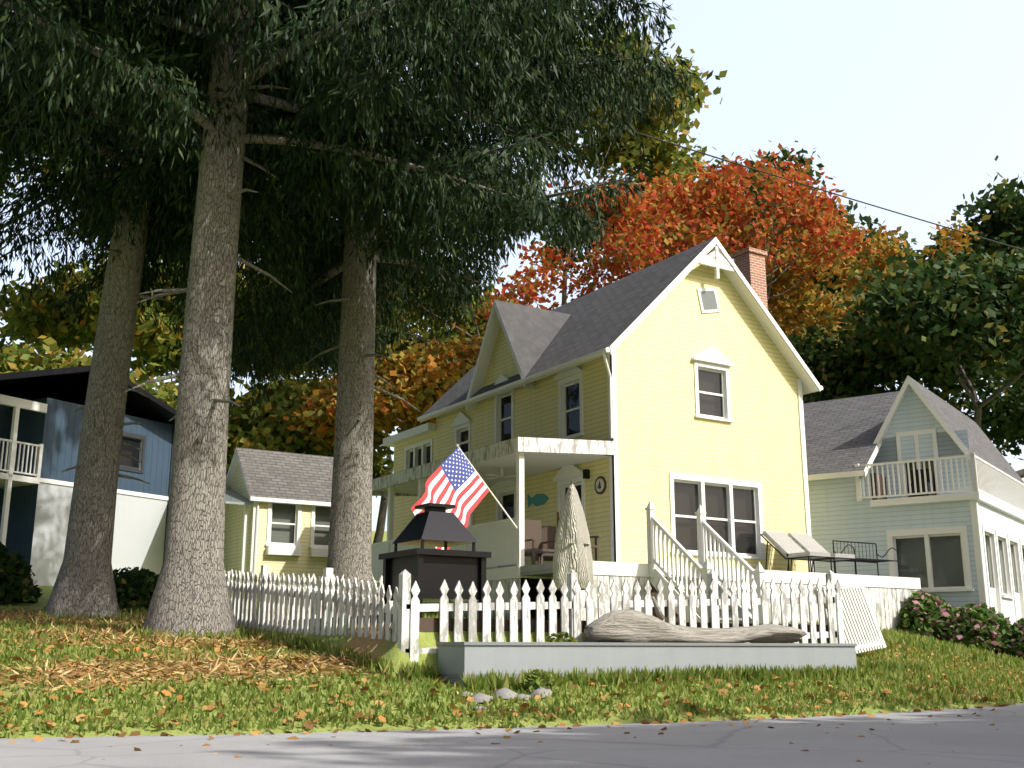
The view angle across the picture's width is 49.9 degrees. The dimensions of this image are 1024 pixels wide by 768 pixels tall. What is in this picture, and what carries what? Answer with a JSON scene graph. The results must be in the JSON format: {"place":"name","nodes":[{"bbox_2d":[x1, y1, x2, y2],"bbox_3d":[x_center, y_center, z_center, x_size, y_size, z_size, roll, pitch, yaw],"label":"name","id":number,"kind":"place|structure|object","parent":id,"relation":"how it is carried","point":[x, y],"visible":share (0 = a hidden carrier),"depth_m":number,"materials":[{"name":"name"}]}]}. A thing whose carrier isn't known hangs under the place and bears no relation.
{"place":"outdoors","nodes":[
{"label":"outdoors","id":0,"kind":"place"},
{"bbox_2d":[257,8,727,372],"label":"tree","id":1,"kind":"object","parent":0,"point":[660,156],"depth_m":54.73,"materials":[{"name":"green plant"}]},
{"bbox_2d":[0,703,1023,767],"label":"road","id":2,"kind":"structure","parent":0,"point":[922,739],"depth_m":7.86,"materials":[{"name":"grey asphalt"}]},
{"bbox_2d":[0,531,1023,738],"bbox_3d":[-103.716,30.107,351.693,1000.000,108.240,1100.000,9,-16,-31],"label":"ground","id":3,"kind":"structure","parent":0,"point":[389,650],"depth_m":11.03,"materials":[{"name":"plant"}]},
{"bbox_2d":[0,541,42,604],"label":"bush","id":4,"kind":"object","parent":3,"relation":"on","point":[16,583],"visible":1,"depth_m":23.06,"materials":[{"name":"green plant"}]},
{"bbox_2d":[0,142,99,257],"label":"tree","id":5,"kind":"object","parent":3,"relation":"on","point":[6,245],"visible":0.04,"depth_m":44.12,"materials":[{"name":"green plant"}]},
{"bbox_2d":[0,18,180,263],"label":"tree","id":6,"kind":"object","parent":5,"relation":"attached to","point":[17,179],"visible":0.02,"depth_m":49.98,"materials":[{"name":"green plant"}]},
{"bbox_2d":[0,394,174,585],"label":"house","id":7,"kind":"structure","parent":3,"relation":"on","point":[39,442],"depth_m":31.36,"materials":[{"name":"blue wood"}]},
{"bbox_2d":[0,365,175,425],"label":"house roof","id":8,"kind":"structure","parent":7,"relation":"attached to","point":[69,384],"depth_m":33.71,"materials":[{"name":"black"}]},
{"bbox_2d":[113,566,158,612],"bbox_3d":[-7.757,4.212,22.334,2.118,1.015,2.101,9,-16,-31],"label":"bush","id":9,"kind":"object","parent":3,"relation":"on","point":[135,586],"visible":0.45,"depth_m":21.77,"materials":[{"name":"green plant"}]},
{"bbox_2d":[36,326,240,394],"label":"tree","id":10,"kind":"object","parent":3,"relation":"on","point":[135,367],"visible":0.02,"depth_m":64.07,"materials":[{"name":"brown plant"}]},
{"bbox_2d":[0,251,318,384],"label":"tree leaves","id":11,"kind":"object","parent":10,"relation":"attached to","point":[150,345],"visible":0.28,"depth_m":55.16,"materials":[{"name":"green plant"}]},
{"bbox_2d":[0,606,436,696],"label":"needle litter","id":12,"kind":"object","parent":3,"relation":"on","point":[312,662],"visible":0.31,"depth_m":11.98,"materials":[{"name":"brown plant"}]},
{"bbox_2d":[224,462,330,585],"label":"cottage","id":13,"kind":"structure","parent":3,"relation":"on","point":[286,539],"depth_m":33.70,"materials":[{"name":"yellow wood"}]},
{"bbox_2d":[226,447,332,505],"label":"roof","id":14,"kind":"structure","parent":13,"relation":"attached to","point":[282,477],"depth_m":34.46,"materials":[{"name":"grey"}]},
{"bbox_2d":[0,0,700,643],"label":"pine trees","id":15,"kind":"object","parent":3,"relation":"on","point":[500,42],"depth_m":17.64,"materials":[{"name":"plant"}]},
{"bbox_2d":[283,322,485,455],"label":"tree","id":16,"kind":"object","parent":3,"relation":"on","point":[427,382],"depth_m":47.46,"materials":[{"name":"orange plant"}]},
{"bbox_2d":[331,321,466,542],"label":"tree","id":17,"kind":"object","parent":3,"relation":"on","point":[380,529],"visible":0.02,"depth_m":64.70,"materials":[{"name":"brown plant"}]},
{"bbox_2d":[235,248,507,380],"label":"tree","id":18,"kind":"object","parent":17,"relation":"attached to","point":[469,326],"visible":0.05,"depth_m":64.75,"materials":[{"name":"yellow plant"}]},
{"bbox_2d":[378,503,490,618],"bbox_3d":[-0.973,2.233,13.765,1.040,1.430,1.040,9,-16,-31],"label":"outdoor fireplace","id":19,"kind":"object","parent":3,"relation":"on","point":[433,525],"visible":0.81,"depth_m":13.53,"materials":[{"name":"black metal"}]},
{"bbox_2d":[19,609,936,692],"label":"grass tufts","id":20,"kind":"object","parent":3,"relation":"on","point":[491,679],"visible":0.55,"depth_m":13.25,"materials":[{"name":"green plant"}]},
{"bbox_2d":[458,687,551,709],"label":"edging rocks","id":21,"kind":"object","parent":3,"relation":"on","point":[481,697],"visible":0.78,"depth_m":11.24,"materials":[{"name":"grey stone"}]},
{"bbox_2d":[0,607,1023,762],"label":"fallen leaves","id":22,"kind":"object","parent":3,"relation":"on","point":[262,685],"visible":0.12,"depth_m":11.34,"materials":[{"name":"orange plant"}]},
{"bbox_2d":[238,614,828,631],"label":"yard retaining boards","id":23,"kind":"object","parent":3,"relation":"on","point":[428,624],"visible":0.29,"depth_m":12.86,"materials":[{"name":"grey wood"}]},
{"bbox_2d":[225,565,844,661],"bbox_3d":[-0.115,3.542,16.848,7.058,1.740,7.050,9,-16,-31],"label":"picket fence","id":24,"kind":"object","parent":3,"relation":"on","point":[266,592],"visible":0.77,"depth_m":13.96,"materials":[{"name":"paint"}]},
{"bbox_2d":[519,668,559,694],"bbox_3d":[0.291,3.168,11.689,0.479,0.316,0.441,9,-16,-31],"label":"plant","id":25,"kind":"object","parent":3,"relation":"on","point":[537,678],"visible":0.84,"depth_m":11.59,"materials":[{"name":"green plant"}]},
{"bbox_2d":[552,481,592,589],"bbox_3d":[1.009,2.810,18.256,0.628,2.420,0.628,-3,-14,12],"label":"patio umbrella","id":26,"kind":"object","parent":3,"relation":"on","point":[572,548],"visible":0.72,"depth_m":18.11,"materials":[{"name":"beige fabric"}]},
{"bbox_2d":[383,246,813,613],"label":"yellow house","id":27,"kind":"structure","parent":3,"relation":"on","point":[707,405],"depth_m":25.75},
{"bbox_2d":[527,469,605,506],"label":"wall decorations","id":28,"kind":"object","parent":27,"relation":"attached to","point":[542,499],"depth_m":24.29,"materials":[{"name":"teal"}]},
{"bbox_2d":[417,237,822,438],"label":"roof","id":29,"kind":"structure","parent":27,"relation":"attached to","point":[604,321],"depth_m":26.70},
{"bbox_2d":[731,247,767,309],"bbox_3d":[6.141,-1.758,28.085,0.650,3.360,0.650,9,-16,-31],"label":"chimney","id":30,"kind":"object","parent":27,"relation":"on","point":[749,262],"visible":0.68,"depth_m":28.12,"materials":[{"name":"brick"}]},
{"bbox_2d":[372,437,920,633],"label":"porch deck stairs","id":31,"kind":"structure","parent":3,"relation":"on","point":[518,459],"depth_m":22.65,"materials":[{"name":"white wood"}]},
{"bbox_2d":[455,444,517,528],"bbox_3d":[-0.494,2.045,21.875,1.497,1.572,0.063,9,-16,-34],"label":"flag pole","id":32,"kind":"object","parent":31,"relation":"attached to","point":[500,505],"visible":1,"depth_m":21.89,"materials":[{"name":"white metal"}]},
{"bbox_2d":[411,448,488,549],"bbox_3d":[-1.110,2.232,20.870,2.364,2.290,0.458,22,-25,-57],"label":"flag","id":33,"kind":"object","parent":32,"relation":"attached to","point":[454,479],"visible":0.79,"depth_m":21.14,"materials":[{"name":"multicoloured fabric"}]},
{"bbox_2d":[524,512,600,564],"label":"porch chairs","id":34,"kind":"object","parent":31,"relation":"on","point":[539,541],"visible":0.38,"depth_m":22.97,"materials":[{"name":"brown wood"}]},
{"bbox_2d":[760,530,899,576],"bbox_3d":[7.511,3.939,25.404,3.330,1.053,1.548,9,-16,-31],"label":"patio furniture","id":35,"kind":"object","parent":31,"relation":"on","point":[791,546],"visible":0.88,"depth_m":25.13,"materials":[{"name":"white metal"}]},
{"bbox_2d":[436,642,857,687],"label":"retaining wall","id":36,"kind":"structure","parent":3,"relation":"on","point":[456,660],"depth_m":12.76,"materials":[{"name":"light grey painted wood"}]},
{"bbox_2d":[546,631,577,641],"bbox_3d":[0.578,2.977,12.715,0.545,0.252,0.326,9,-16,-31],"label":"plant","id":37,"kind":"object","parent":36,"relation":"on","point":[560,638],"visible":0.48,"depth_m":12.68,"materials":[{"name":"green plant"}]},
{"bbox_2d":[584,596,806,642],"bbox_3d":[2.331,3.013,13.938,3.486,0.573,0.547,9,-16,-31],"label":"driftwood log","id":38,"kind":"object","parent":36,"relation":"on","point":[625,625],"visible":0.95,"depth_m":13.47,"materials":[{"name":"beige wood"}]},
{"bbox_2d":[813,584,886,653],"bbox_3d":[5.105,3.535,16.545,0.300,1.113,2.250,-10,-17,35],"label":"lattice panel","id":39,"kind":"object","parent":3,"relation":"on","point":[862,631],"visible":0.62,"depth_m":16.78,"materials":[{"name":"white wood"}]},
{"bbox_2d":[783,232,1023,477],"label":"oak","id":40,"kind":"object","parent":3,"relation":"on","point":[906,322],"depth_m":39.11,"materials":[{"name":"green plant"}]},
{"bbox_2d":[808,386,1023,648],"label":"blue house","id":41,"kind":"structure","parent":3,"relation":"on","point":[956,540],"depth_m":27.10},
{"bbox_2d":[803,376,1023,494],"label":"roof","id":42,"kind":"structure","parent":41,"relation":"attached to","point":[843,436],"depth_m":29.69,"materials":[{"name":"grey"}]},
{"bbox_2d":[896,590,963,639],"bbox_3d":[9.358,5.277,25.055,1.718,1.166,1.726,9,-16,-31],"label":"flowering bush","id":43,"kind":"object","parent":3,"relation":"on","point":[927,613],"visible":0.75,"depth_m":24.56,"materials":[{"name":"green plant"}]},
{"bbox_2d":[898,155,1023,276],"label":"oak","id":44,"kind":"object","parent":3,"relation":"on","point":[1004,220],"depth_m":46.18,"materials":[{"name":"green plant"}]},
{"bbox_2d":[939,602,1016,651],"bbox_3d":[10.314,5.427,24.456,1.865,1.123,1.777,9,-16,-31],"label":"hydrangea","id":45,"kind":"object","parent":3,"relation":"on","point":[982,625],"visible":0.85,"depth_m":23.96,"materials":[{"name":"green plant"}]},
{"bbox_2d":[995,618,1023,659],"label":"bush","id":46,"kind":"object","parent":3,"relation":"on","point":[1017,648],"visible":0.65,"depth_m":23.71,"materials":[{"name":"green plant"}]},
{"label":"utility poles","id":47,"kind":"object","parent":3,"relation":"on","visible":0},
{"bbox_2d":[274,15,1023,250],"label":"power line wire","id":48,"kind":"object","parent":47,"relation":"on","point":[799,182],"visible":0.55,"depth_m":25.64,"materials":[{"name":"black"}]},
{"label":"tree wood","id":49,"kind":"object","parent":3,"relation":"on","visible":0},
{"bbox_2d":[522,140,921,319],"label":"tree leaves","id":50,"kind":"object","parent":49,"relation":"attached to","point":[802,160],"visible":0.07,"depth_m":68.85,"materials":[{"name":"red plant"}]},
{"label":"tree wood","id":51,"kind":"object","parent":3,"relation":"on","visible":0},
{"bbox_2d":[804,270,1023,390],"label":"tree leaves","id":52,"kind":"object","parent":51,"relation":"attached to","point":[843,324],"depth_m":59.64,"materials":[{"name":"green plant"}]},
{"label":"tree wood","id":53,"kind":"object","parent":3,"relation":"on","visible":0},
{"bbox_2d":[0,335,237,446],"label":"tree leaves","id":54,"kind":"object","parent":53,"relation":"on","point":[26,357],"visible":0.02,"depth_m":41.44,"materials":[{"name":"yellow plant"}]},
{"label":"tree wood","id":55,"kind":"object","parent":3,"relation":"on","visible":0},
{"bbox_2d":[226,364,393,497],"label":"tree","id":56,"kind":"object","parent":55,"relation":"attached to","point":[265,430],"visible":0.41,"depth_m":52.27,"materials":[{"name":"green plant"}]},
{"bbox_2d":[0,0,1023,530],"label":"sky","id":57,"kind":"structure","parent":0,"point":[908,106],"materials":[{"name":"white"}]},
{"bbox_2d":[461,143,880,355],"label":"maple behind house","id":58,"kind":"object","parent":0,"point":[712,198],"depth_m":42.18,"materials":[{"name":"orange plant"}]},
{"bbox_2d":[765,209,979,389],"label":"maple","id":59,"kind":"object","parent":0,"point":[781,306],"depth_m":45.69,"materials":[{"name":"orange plant"}]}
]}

